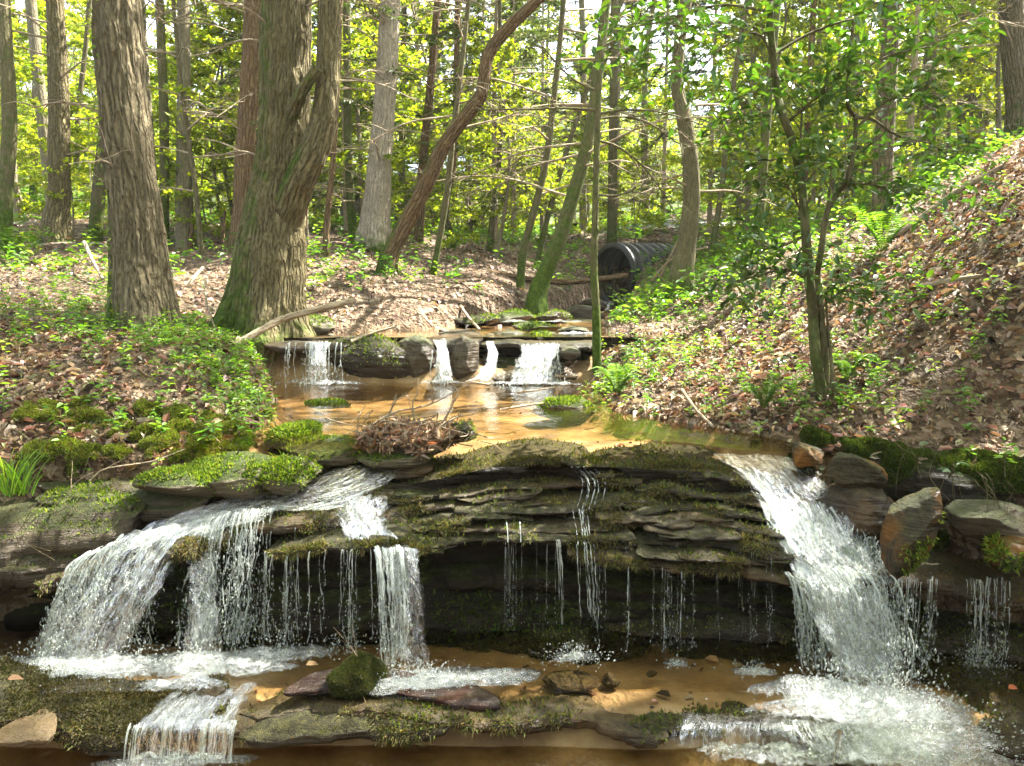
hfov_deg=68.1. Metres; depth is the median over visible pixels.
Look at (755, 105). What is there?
hemlock tree
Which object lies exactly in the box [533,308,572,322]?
stone
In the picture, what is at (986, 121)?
hemlock tree
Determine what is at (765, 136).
tree
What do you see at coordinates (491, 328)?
water
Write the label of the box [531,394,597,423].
boulder
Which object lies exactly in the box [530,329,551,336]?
stone
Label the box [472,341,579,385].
waterfall
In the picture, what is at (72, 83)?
broadleaf tree
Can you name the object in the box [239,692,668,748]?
rock ledge
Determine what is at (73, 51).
broadleaf tree
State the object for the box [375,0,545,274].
tree
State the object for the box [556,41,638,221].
broadleaf tree
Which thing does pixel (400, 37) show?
broadleaf tree
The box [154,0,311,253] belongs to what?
tree
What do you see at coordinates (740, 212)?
broadleaf tree
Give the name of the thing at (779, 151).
broadleaf tree
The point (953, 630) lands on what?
rock slab
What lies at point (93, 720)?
rock ledge
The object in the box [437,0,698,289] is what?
tree
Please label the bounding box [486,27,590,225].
broadleaf tree
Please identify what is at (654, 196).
broadleaf tree
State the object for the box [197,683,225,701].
stone
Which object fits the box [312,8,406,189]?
broadleaf tree
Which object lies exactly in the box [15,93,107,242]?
broadleaf tree
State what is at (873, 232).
fern
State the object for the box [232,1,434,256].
tree
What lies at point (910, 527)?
boulder
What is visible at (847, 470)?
boulder
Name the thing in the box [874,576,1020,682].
waterfall
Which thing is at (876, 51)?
broadleaf tree
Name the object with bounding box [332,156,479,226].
broadleaf tree
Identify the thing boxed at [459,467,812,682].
waterfall
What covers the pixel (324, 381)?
waterfall
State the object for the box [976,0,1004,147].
broadleaf tree
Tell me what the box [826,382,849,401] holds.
seedling
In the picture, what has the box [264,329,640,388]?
rock ledge
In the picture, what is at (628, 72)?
broadleaf tree
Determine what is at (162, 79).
tree
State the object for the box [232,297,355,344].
fallen branch
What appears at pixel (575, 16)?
broadleaf tree
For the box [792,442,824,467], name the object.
boulder
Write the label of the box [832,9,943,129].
broadleaf tree
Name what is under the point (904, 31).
broadleaf tree
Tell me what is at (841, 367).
fern
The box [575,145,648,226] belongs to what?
broadleaf tree
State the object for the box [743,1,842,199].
broadleaf tree
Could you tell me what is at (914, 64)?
hemlock tree
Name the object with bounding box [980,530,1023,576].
boulder
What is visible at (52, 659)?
waterfall
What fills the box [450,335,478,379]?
boulder
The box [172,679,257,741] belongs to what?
rock ledge
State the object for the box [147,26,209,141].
broadleaf tree
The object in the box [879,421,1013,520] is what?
hanging roots
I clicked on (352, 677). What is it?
boulder
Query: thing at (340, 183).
hemlock tree
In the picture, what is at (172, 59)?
broadleaf tree
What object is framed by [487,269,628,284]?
fallen log
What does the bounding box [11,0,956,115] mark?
sky
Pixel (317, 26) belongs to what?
slender tree
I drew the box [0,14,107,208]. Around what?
broadleaf tree
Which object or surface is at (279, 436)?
boulder
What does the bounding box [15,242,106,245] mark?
fallen log
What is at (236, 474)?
boulder
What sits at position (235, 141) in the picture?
broadleaf tree
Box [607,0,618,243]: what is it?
tree
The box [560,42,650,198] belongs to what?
broadleaf tree
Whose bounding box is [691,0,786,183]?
broadleaf tree
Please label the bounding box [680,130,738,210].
broadleaf tree
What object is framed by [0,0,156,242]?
tree
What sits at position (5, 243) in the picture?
fern
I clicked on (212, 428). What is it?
seedling
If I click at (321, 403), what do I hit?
boulder
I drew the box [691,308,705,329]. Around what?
seedling
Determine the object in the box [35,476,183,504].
rock slab
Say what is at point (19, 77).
broadleaf tree
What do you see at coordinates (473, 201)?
broadleaf tree
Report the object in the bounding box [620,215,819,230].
road
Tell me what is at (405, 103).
broadleaf tree
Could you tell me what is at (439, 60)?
broadleaf tree
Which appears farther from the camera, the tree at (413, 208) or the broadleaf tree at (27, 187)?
the broadleaf tree at (27, 187)
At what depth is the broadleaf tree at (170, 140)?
24.95 m
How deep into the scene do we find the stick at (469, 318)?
8.43 m
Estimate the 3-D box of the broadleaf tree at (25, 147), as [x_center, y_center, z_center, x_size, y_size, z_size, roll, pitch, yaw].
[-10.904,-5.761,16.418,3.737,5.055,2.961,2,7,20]
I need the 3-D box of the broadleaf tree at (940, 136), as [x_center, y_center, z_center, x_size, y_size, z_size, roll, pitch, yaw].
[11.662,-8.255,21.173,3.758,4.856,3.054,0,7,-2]
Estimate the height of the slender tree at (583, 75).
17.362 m
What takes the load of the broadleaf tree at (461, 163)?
on the ground at (634, 692)
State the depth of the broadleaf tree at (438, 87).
17.93 m
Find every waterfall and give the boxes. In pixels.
[0,466,396,690]
[80,682,280,765]
[278,341,383,385]
[338,494,534,699]
[404,338,475,385]
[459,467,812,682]
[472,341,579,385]
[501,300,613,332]
[678,453,1023,765]
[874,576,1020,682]
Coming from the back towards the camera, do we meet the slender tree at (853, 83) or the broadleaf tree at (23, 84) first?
the broadleaf tree at (23, 84)
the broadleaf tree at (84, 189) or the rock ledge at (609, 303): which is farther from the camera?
the broadleaf tree at (84, 189)
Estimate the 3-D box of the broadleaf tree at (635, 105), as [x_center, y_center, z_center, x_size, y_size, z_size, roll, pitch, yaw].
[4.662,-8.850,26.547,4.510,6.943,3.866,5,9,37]
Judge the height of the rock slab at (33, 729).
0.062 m
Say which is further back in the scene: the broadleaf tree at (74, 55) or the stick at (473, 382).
the broadleaf tree at (74, 55)
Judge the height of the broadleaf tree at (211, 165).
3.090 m
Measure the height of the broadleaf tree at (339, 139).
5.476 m
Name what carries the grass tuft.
on the rock slab at (102, 526)
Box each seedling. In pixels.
[167,241,183,275]
[189,310,204,334]
[193,420,223,442]
[228,358,249,376]
[252,390,265,409]
[309,236,320,252]
[379,254,392,273]
[621,345,633,365]
[645,278,661,291]
[675,308,690,334]
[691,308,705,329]
[771,355,788,372]
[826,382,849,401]
[856,353,881,378]
[875,357,902,384]
[937,462,969,477]
[953,379,974,395]
[993,446,1019,476]
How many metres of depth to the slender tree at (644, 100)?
21.65 m
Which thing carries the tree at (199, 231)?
on the ground at (634, 692)
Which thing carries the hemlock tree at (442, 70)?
on the ground at (634, 692)
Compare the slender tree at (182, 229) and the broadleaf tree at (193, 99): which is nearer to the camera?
the slender tree at (182, 229)
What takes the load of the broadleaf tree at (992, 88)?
on the ground at (634, 692)
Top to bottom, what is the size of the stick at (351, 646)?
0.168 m
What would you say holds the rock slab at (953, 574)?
on the rock ledge at (448, 516)
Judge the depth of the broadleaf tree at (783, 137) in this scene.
20.96 m
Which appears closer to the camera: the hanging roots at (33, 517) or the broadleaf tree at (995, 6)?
the hanging roots at (33, 517)
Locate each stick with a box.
[67,451,95,492]
[82,240,103,279]
[90,445,184,480]
[185,266,204,284]
[204,277,218,326]
[335,625,357,656]
[350,326,395,342]
[459,299,480,330]
[465,376,489,385]
[499,390,545,410]
[516,378,555,393]
[555,362,577,376]
[640,242,676,302]
[650,246,707,280]
[680,387,713,427]
[830,729,845,763]
[875,163,1006,246]
[920,269,983,288]
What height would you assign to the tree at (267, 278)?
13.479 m
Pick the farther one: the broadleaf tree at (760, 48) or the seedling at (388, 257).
the broadleaf tree at (760, 48)
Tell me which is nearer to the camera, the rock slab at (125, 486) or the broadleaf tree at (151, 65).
the rock slab at (125, 486)
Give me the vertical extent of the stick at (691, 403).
0.189 m
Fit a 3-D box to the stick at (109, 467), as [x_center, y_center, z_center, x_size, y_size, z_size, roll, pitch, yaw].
[-1.925,0.395,3.901,0.444,0.187,0.110,-1,7,-7]
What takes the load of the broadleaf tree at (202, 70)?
on the ground at (634, 692)
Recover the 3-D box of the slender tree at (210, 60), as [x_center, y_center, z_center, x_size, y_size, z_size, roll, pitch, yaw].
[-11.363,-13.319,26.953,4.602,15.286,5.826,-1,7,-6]
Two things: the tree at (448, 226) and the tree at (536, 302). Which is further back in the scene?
the tree at (448, 226)
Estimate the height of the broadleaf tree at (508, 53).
4.073 m
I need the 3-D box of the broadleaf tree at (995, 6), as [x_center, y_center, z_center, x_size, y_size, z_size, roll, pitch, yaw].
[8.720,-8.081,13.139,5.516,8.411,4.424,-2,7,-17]
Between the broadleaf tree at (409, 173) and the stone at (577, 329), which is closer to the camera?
the stone at (577, 329)
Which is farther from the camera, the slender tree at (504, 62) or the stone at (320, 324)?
the slender tree at (504, 62)
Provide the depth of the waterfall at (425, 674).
3.46 m
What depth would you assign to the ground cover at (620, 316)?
6.45 m
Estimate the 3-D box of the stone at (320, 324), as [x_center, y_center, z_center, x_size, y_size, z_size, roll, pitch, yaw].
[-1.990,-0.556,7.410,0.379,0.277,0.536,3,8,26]
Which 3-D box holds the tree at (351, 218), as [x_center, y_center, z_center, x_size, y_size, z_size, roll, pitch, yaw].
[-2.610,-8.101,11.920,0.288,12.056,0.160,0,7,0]
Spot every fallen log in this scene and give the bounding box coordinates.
[13,221,40,224]
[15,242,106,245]
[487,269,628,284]
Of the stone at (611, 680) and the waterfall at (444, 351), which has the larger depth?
the waterfall at (444, 351)
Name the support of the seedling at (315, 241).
on the ground at (634, 692)
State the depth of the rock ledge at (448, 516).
3.84 m
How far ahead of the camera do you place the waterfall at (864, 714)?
3.19 m
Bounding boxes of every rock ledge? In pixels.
[0,655,230,757]
[4,436,923,666]
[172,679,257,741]
[236,689,450,749]
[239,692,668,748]
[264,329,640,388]
[283,669,499,710]
[633,696,889,750]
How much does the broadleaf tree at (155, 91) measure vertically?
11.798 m
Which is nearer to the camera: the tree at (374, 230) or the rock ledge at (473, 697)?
the rock ledge at (473, 697)
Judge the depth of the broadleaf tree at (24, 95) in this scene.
24.80 m
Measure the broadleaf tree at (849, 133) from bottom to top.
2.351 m
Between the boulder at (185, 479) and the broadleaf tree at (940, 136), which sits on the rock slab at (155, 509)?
the boulder at (185, 479)
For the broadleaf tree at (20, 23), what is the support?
on the ground at (634, 692)
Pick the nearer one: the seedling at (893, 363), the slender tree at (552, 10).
the seedling at (893, 363)
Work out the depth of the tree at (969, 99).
15.29 m
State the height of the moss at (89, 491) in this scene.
0.160 m
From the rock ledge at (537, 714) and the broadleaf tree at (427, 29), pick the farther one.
the broadleaf tree at (427, 29)
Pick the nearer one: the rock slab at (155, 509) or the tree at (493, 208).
the rock slab at (155, 509)
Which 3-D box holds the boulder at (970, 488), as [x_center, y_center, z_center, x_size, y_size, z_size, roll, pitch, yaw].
[2.283,0.573,3.952,0.795,0.405,0.503,0,7,0]
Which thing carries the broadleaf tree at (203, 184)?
on the ground at (634, 692)
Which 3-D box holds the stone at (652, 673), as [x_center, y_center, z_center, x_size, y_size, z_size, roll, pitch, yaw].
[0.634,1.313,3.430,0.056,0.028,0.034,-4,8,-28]
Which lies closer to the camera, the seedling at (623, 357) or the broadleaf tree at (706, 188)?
the seedling at (623, 357)
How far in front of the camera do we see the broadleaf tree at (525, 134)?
25.81 m
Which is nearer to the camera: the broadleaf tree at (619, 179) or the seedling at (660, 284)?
the seedling at (660, 284)
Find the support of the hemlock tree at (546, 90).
on the ground at (634, 692)
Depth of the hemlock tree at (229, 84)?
14.63 m
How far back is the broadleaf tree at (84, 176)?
32.23 m
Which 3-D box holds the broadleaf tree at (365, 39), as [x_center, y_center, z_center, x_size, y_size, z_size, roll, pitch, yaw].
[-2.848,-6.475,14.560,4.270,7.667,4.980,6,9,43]
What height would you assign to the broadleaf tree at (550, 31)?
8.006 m
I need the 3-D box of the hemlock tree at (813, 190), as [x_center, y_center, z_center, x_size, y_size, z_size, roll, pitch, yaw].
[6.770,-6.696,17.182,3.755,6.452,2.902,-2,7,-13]
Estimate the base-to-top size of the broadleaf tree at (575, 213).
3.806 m
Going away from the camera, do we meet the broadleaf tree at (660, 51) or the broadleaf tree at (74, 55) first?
the broadleaf tree at (74, 55)
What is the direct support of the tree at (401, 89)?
on the ground at (634, 692)
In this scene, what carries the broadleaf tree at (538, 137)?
on the ground at (634, 692)
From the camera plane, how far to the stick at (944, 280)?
4.96 m
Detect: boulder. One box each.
[129,462,216,498]
[192,450,273,498]
[258,453,322,494]
[262,419,323,453]
[281,433,359,467]
[304,397,350,409]
[323,332,409,378]
[326,650,387,699]
[356,449,430,468]
[397,334,437,377]
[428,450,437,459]
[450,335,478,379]
[450,418,478,442]
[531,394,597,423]
[558,346,580,359]
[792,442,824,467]
[812,482,894,551]
[825,452,887,488]
[880,487,945,579]
[881,460,1016,520]
[943,499,1023,541]
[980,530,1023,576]
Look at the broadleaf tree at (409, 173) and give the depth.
21.02 m
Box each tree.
[0,0,86,250]
[0,0,88,220]
[0,0,90,188]
[0,0,95,221]
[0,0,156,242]
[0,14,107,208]
[0,49,42,183]
[0,51,89,183]
[0,96,42,193]
[1,0,187,331]
[11,0,46,162]
[11,0,107,216]
[13,7,79,98]
[13,160,20,219]
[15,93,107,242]
[16,37,30,138]
[17,26,94,188]
[17,81,31,119]
[20,4,158,165]
[22,0,158,191]
[25,0,47,202]
[26,0,93,130]
[29,1,38,199]
[65,0,203,186]
[70,0,318,233]
[71,0,241,255]
[71,62,200,187]
[71,105,171,208]
[72,115,107,197]
[73,0,91,178]
[75,0,242,226]
[76,4,214,179]
[80,71,198,203]
[87,131,105,241]
[89,0,235,212]
[90,56,173,158]
[142,0,157,183]
[145,0,218,238]
[145,0,233,215]
[145,0,342,182]
[147,21,416,242]
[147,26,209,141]
[150,0,243,225]
[151,86,219,202]
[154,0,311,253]
[154,20,220,198]
[154,137,175,205]
[157,5,238,195]
[157,54,234,212]
[157,69,232,214]
[157,79,236,241]
[171,22,321,199]
[175,0,190,248]
[183,0,378,362]
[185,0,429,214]
[195,8,239,205]
[198,72,237,183]
[198,104,236,216]
[203,20,337,223]
[215,60,368,203]
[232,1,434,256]
[308,83,367,219]
[308,83,405,227]
[309,0,415,230]
[310,0,438,219]
[310,0,522,233]
[311,0,354,216]
[311,0,486,219]
[312,0,458,252]
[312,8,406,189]
[319,0,534,209]
[319,13,469,229]
[319,119,399,223]
[324,0,519,220]
[334,0,581,274]
[343,0,356,243]
[351,0,487,244]
[352,64,479,231]
[353,35,428,228]
[355,0,379,124]
[355,9,416,100]
[358,44,425,146]
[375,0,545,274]
[391,3,518,231]
[392,117,482,234]
[397,2,452,151]
[398,0,406,186]
[398,76,534,237]
[400,0,610,253]
[400,1,476,165]
[405,132,455,221]
[414,0,554,227]
[417,0,740,320]
[425,101,526,232]
[431,44,565,248]
[433,13,570,257]
[434,0,449,231]
[434,0,602,252]
[434,0,607,236]
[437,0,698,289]
[441,2,459,247]
[450,108,554,236]
[452,0,540,227]
[452,91,556,230]
[459,0,621,232]
[460,2,592,198]
[461,0,593,231]
[462,0,602,204]
[463,0,738,373]
[478,6,560,220]
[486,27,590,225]
[503,91,607,229]
[510,54,560,187]
[517,126,600,229]
[519,0,681,230]
[530,11,637,203]
[532,0,671,266]
[538,40,647,209]
[542,128,640,235]
[548,77,625,220]
[549,156,605,220]
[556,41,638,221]
[557,0,1006,399]
[558,2,719,185]
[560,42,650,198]
[565,61,722,227]
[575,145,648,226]
[579,0,587,230]
[587,131,668,236]
[588,32,680,217]
[590,0,741,219]
[590,77,669,207]
[600,132,653,218]
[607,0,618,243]
[613,0,789,303]
[619,65,707,212]
[619,152,661,219]
[620,70,702,197]
[622,0,797,240]
[627,134,682,215]
[632,0,860,240]
[637,0,876,223]
[641,0,655,215]
[650,28,759,196]
[670,122,797,253]
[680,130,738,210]
[685,32,793,208]
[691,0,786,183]
[695,24,867,215]
[696,39,775,223]
[701,41,820,208]
[705,0,872,213]
[706,0,747,263]
[716,2,828,145]
[723,0,986,218]
[732,46,826,213]
[737,63,827,217]
[738,0,927,223]
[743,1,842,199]
[745,0,895,216]
[750,0,756,203]
[753,0,781,245]
[770,0,1001,172]
[772,70,928,220]
[790,9,922,195]
[792,109,872,186]
[795,0,1023,195]
[798,0,816,229]
[808,3,820,208]
[822,29,917,192]
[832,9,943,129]
[843,0,1019,109]
[844,15,861,198]
[851,0,1004,171]
[857,0,1023,145]
[861,2,995,173]
[866,0,1002,156]
[866,1,900,230]
[870,3,994,147]
[870,69,914,171]
[875,0,997,157]
[897,2,1004,149]
[899,1,995,155]
[907,12,1003,127]
[912,50,924,174]
[922,0,937,176]
[936,0,1004,145]
[936,13,1003,148]
[976,0,983,150]
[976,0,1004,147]
[979,40,1002,83]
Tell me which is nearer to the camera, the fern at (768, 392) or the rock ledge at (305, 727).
the rock ledge at (305, 727)
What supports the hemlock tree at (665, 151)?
on the ground at (634, 692)
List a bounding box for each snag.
[188,224,194,249]
[221,210,226,246]
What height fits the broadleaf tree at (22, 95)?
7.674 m
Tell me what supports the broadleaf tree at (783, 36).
on the ground at (634, 692)
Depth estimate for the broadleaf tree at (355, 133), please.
15.35 m
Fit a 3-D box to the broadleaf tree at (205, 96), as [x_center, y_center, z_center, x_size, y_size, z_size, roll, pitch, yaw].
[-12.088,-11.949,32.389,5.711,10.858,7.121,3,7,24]
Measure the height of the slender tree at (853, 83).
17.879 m
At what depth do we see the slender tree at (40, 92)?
14.44 m
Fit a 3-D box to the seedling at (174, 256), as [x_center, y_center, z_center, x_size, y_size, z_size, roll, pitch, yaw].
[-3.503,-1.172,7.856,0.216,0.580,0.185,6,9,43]
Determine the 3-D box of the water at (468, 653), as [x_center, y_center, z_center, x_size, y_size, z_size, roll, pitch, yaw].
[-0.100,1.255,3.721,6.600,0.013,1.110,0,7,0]
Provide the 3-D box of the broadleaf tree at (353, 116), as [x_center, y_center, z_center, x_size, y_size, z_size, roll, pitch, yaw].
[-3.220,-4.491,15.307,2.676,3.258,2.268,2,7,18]
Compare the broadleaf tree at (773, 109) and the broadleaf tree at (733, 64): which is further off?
the broadleaf tree at (733, 64)
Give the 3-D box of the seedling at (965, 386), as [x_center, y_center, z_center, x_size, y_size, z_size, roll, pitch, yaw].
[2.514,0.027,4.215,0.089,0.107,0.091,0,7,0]
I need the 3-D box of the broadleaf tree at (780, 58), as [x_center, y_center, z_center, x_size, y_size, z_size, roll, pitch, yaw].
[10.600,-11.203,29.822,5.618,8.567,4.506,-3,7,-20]
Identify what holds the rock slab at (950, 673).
on the ground at (634, 692)
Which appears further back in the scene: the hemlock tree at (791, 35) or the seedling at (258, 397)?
the hemlock tree at (791, 35)
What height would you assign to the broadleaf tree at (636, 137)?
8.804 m
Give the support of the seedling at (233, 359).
on the ground at (634, 692)
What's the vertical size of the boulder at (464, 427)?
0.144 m
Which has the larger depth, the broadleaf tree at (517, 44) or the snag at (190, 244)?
the broadleaf tree at (517, 44)
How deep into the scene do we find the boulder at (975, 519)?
3.46 m
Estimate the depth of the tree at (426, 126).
13.42 m
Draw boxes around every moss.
[10,395,255,477]
[783,424,1023,621]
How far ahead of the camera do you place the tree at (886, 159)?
8.16 m
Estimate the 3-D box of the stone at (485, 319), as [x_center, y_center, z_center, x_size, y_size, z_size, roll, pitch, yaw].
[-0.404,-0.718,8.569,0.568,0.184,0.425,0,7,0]
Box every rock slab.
[0,491,153,566]
[0,531,141,594]
[0,707,56,747]
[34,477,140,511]
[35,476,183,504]
[137,496,213,522]
[840,544,1023,612]
[861,607,1023,671]
[866,635,1023,694]
[937,667,1023,765]
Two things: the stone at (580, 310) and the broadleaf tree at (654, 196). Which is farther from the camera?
the broadleaf tree at (654, 196)
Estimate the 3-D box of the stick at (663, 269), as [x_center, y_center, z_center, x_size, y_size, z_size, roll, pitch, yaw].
[1.864,-1.367,9.687,0.156,1.027,1.042,-4,8,-29]
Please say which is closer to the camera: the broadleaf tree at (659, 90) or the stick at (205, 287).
the stick at (205, 287)
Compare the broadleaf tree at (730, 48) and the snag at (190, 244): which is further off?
the broadleaf tree at (730, 48)
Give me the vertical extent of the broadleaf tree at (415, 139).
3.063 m
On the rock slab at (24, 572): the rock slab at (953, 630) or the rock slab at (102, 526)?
the rock slab at (102, 526)
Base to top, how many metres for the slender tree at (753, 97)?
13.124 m
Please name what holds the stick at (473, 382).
on the water at (448, 385)
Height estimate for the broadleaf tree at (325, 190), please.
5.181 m
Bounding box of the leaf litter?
[0,137,1023,709]
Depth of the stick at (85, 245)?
8.34 m
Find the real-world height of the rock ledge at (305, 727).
0.143 m
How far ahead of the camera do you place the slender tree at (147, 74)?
12.93 m
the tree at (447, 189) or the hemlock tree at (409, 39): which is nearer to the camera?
the tree at (447, 189)
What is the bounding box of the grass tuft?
[0,447,53,496]
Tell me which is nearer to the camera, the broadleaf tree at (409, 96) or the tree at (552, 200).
the tree at (552, 200)
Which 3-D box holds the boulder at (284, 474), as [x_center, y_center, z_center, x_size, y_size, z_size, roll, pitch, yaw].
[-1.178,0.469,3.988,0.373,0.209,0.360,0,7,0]
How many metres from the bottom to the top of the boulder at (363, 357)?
0.545 m
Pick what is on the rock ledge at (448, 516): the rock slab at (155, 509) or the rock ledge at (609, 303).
the rock slab at (155, 509)
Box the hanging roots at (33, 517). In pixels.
[0,492,88,559]
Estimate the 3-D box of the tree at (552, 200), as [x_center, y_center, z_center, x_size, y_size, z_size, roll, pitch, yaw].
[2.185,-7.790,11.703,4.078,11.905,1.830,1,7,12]
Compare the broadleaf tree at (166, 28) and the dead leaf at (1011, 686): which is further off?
the broadleaf tree at (166, 28)
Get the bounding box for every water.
[0,619,1023,697]
[252,383,696,439]
[286,306,709,336]
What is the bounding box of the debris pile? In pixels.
[324,379,502,460]
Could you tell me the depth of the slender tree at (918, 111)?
18.19 m
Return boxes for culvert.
[598,242,675,306]
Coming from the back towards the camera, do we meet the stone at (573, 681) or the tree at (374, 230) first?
the tree at (374, 230)
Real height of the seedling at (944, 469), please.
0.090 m
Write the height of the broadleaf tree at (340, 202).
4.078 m
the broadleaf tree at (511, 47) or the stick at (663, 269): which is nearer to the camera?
the stick at (663, 269)
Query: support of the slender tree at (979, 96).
on the ground at (634, 692)
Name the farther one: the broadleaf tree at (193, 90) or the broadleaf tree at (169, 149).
the broadleaf tree at (193, 90)
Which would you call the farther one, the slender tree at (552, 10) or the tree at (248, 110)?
the slender tree at (552, 10)
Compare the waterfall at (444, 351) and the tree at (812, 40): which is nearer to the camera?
the waterfall at (444, 351)
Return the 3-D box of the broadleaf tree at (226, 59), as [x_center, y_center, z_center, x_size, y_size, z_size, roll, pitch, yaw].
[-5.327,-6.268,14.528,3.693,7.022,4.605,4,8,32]
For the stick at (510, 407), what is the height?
0.142 m
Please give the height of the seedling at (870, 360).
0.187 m
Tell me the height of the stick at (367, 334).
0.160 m
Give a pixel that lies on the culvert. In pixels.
(612, 254)
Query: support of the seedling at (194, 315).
on the ground at (634, 692)
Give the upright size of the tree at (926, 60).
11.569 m
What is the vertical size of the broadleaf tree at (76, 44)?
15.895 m
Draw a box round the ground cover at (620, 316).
[0,124,1023,475]
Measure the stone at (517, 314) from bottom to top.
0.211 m
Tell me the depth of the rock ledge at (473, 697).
3.20 m
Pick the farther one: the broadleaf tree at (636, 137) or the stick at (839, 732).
the broadleaf tree at (636, 137)
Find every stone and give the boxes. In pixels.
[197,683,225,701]
[309,313,335,333]
[454,312,500,326]
[483,308,535,324]
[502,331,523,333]
[512,320,561,330]
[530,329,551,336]
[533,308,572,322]
[542,670,600,692]
[556,326,589,332]
[564,305,602,319]
[579,298,606,309]
[601,672,620,687]
[646,670,656,676]
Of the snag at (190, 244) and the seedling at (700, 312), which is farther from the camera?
the snag at (190, 244)
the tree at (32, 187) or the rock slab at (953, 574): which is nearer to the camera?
the rock slab at (953, 574)
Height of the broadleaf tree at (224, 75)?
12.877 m
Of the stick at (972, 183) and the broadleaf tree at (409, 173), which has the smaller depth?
the stick at (972, 183)
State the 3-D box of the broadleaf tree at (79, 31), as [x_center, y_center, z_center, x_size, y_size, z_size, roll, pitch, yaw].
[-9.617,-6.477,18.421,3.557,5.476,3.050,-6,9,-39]
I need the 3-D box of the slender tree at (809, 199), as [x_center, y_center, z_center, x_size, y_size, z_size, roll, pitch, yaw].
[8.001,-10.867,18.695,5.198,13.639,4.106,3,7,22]
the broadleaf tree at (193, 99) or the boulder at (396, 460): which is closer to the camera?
the boulder at (396, 460)
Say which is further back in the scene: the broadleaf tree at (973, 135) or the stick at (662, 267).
the broadleaf tree at (973, 135)
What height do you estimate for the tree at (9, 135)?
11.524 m
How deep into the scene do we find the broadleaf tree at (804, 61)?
12.31 m
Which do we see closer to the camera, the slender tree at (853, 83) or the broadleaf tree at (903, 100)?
the slender tree at (853, 83)
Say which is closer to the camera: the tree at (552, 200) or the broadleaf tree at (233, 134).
the tree at (552, 200)
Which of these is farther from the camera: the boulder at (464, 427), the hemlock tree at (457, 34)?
the hemlock tree at (457, 34)
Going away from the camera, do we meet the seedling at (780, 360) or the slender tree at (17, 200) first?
the seedling at (780, 360)
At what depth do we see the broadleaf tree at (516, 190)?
27.07 m
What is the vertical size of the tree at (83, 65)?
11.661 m
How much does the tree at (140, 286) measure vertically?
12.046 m
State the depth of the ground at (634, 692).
4.59 m
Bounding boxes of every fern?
[0,228,40,262]
[591,364,642,396]
[739,373,793,409]
[828,352,876,383]
[842,205,918,253]
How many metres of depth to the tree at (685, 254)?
8.73 m
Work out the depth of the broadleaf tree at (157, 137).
27.86 m
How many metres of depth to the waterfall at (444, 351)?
6.64 m
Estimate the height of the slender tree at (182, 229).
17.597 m
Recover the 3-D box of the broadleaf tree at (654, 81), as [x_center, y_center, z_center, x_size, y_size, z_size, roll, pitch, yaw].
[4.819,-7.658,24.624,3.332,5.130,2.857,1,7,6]
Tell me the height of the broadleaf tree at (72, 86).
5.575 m
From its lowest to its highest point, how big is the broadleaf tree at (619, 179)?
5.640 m
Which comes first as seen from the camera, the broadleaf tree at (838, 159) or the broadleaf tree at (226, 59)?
the broadleaf tree at (226, 59)
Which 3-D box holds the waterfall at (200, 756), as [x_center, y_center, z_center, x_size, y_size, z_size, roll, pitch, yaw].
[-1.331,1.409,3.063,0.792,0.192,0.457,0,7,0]
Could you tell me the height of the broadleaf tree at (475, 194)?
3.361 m
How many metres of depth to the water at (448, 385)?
6.02 m
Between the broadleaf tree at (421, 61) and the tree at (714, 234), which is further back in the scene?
the broadleaf tree at (421, 61)
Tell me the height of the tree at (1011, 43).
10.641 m
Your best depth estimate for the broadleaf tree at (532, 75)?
54.20 m
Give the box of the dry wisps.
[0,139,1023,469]
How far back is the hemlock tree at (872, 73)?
18.78 m
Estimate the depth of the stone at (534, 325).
8.06 m
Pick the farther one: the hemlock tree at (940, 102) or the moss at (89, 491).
the hemlock tree at (940, 102)
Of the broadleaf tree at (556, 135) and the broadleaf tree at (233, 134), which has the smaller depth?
the broadleaf tree at (233, 134)
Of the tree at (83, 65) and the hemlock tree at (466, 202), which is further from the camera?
the hemlock tree at (466, 202)
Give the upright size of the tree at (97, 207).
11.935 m
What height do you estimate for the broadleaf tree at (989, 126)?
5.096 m
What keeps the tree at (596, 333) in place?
on the ground at (634, 692)
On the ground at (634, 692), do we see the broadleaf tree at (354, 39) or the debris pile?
the broadleaf tree at (354, 39)
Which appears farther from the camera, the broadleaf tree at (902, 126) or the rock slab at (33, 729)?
the broadleaf tree at (902, 126)
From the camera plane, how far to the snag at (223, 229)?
12.76 m
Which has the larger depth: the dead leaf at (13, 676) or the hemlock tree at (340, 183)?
the hemlock tree at (340, 183)
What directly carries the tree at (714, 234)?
on the ground at (634, 692)
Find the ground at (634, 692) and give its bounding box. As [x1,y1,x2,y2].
[0,96,1023,765]
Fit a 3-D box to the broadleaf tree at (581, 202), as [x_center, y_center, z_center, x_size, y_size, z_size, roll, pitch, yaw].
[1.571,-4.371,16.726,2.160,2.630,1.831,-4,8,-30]
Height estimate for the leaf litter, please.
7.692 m
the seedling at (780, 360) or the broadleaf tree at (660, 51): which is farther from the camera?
the broadleaf tree at (660, 51)
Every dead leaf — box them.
[8,674,22,679]
[306,661,317,664]
[1008,684,1017,688]
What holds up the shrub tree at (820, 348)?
on the ground at (634, 692)
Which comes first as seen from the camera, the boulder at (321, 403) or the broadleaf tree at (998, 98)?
the boulder at (321, 403)
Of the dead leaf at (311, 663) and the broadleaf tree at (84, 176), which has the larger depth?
the broadleaf tree at (84, 176)

